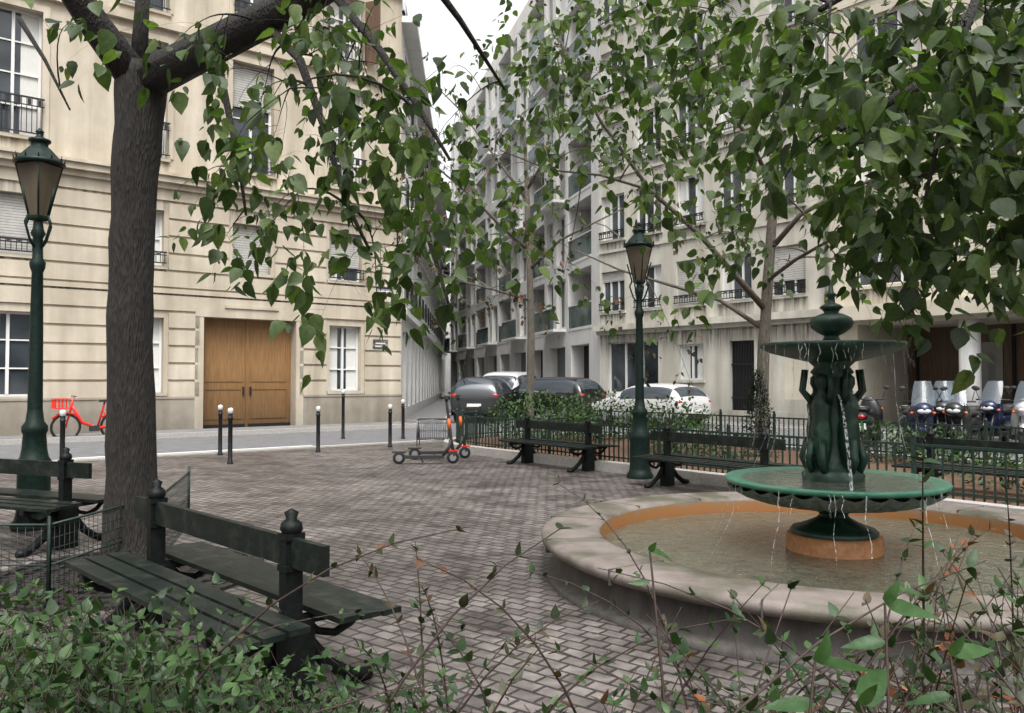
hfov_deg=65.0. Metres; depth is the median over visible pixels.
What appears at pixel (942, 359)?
building
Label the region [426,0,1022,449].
slim tree wood
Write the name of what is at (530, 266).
young tree wood
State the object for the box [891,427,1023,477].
bench
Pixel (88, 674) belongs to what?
shrubs
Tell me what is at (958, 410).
motor scooter
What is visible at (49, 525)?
bed fence
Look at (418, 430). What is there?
barrier
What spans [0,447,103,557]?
bench
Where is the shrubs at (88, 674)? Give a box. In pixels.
[0,456,1023,712]
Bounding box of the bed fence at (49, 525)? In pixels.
[0,466,189,607]
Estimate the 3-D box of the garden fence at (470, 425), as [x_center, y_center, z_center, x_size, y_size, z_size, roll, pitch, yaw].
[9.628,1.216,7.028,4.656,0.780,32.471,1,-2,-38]
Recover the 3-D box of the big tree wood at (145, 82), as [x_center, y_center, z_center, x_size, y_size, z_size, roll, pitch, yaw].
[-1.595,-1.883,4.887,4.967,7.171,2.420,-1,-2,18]
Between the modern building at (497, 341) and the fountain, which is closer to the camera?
the fountain
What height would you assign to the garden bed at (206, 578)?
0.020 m
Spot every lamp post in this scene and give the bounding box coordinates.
[10,128,65,531]
[624,222,654,479]
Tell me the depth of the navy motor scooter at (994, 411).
17.77 m
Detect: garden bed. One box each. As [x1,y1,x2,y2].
[0,547,263,611]
[443,432,1023,512]
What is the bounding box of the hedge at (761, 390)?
[484,369,1023,492]
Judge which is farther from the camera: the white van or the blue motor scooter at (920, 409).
the white van
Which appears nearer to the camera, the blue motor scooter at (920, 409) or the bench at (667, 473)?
the bench at (667, 473)
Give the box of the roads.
[0,416,1022,462]
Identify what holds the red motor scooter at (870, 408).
on the roads
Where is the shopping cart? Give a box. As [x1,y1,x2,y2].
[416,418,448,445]
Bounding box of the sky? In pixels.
[403,0,527,235]
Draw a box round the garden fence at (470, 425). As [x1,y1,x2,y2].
[456,405,1023,505]
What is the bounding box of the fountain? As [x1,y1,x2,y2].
[541,281,1023,684]
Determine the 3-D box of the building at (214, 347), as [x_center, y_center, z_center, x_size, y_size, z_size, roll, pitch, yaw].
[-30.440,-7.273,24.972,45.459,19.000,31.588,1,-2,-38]
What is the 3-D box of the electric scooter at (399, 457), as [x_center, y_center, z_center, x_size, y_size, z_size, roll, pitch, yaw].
[-1.549,1.320,14.406,1.128,1.218,0.508,1,-2,-28]
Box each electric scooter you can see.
[392,396,458,463]
[408,395,470,459]
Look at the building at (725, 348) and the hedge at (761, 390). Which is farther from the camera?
the building at (725, 348)
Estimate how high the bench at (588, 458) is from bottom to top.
0.914 m
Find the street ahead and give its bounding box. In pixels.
[405,248,594,428]
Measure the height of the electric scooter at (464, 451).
1.218 m
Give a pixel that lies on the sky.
(440, 33)
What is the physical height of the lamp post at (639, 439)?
3.946 m
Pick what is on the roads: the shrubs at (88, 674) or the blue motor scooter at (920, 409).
the blue motor scooter at (920, 409)
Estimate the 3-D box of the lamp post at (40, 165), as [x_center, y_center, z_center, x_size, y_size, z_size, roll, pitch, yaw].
[-4.857,-0.308,8.209,0.480,4.096,0.480,0,-2,0]
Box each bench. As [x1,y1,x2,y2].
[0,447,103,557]
[65,479,400,705]
[499,413,618,472]
[631,422,802,487]
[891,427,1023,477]
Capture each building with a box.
[0,0,412,435]
[400,0,449,417]
[443,0,600,416]
[593,0,830,424]
[823,0,1023,432]
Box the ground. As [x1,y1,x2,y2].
[0,441,1021,712]
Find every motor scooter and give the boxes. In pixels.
[853,386,889,448]
[899,381,947,452]
[932,381,983,453]
[971,381,1016,441]
[1003,381,1023,441]
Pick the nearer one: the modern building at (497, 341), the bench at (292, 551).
the bench at (292, 551)
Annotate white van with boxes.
[482,371,536,416]
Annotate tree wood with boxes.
[17,0,505,583]
[372,0,713,431]
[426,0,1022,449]
[651,0,1023,394]
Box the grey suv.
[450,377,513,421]
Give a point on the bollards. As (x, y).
(62, 420)
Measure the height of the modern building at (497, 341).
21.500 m
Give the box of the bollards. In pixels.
[59,390,404,463]
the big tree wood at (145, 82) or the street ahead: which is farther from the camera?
the street ahead
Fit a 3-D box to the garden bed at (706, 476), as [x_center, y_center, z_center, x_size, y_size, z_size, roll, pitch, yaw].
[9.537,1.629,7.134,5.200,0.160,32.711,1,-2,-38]
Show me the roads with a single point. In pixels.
(85, 446)
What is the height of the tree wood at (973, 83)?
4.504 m
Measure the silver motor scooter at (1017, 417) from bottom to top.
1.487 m
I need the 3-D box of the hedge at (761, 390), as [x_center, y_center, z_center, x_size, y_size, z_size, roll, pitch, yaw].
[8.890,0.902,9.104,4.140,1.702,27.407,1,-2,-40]
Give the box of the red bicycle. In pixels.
[50,396,105,436]
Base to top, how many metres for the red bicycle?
1.114 m
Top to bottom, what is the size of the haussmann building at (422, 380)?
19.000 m

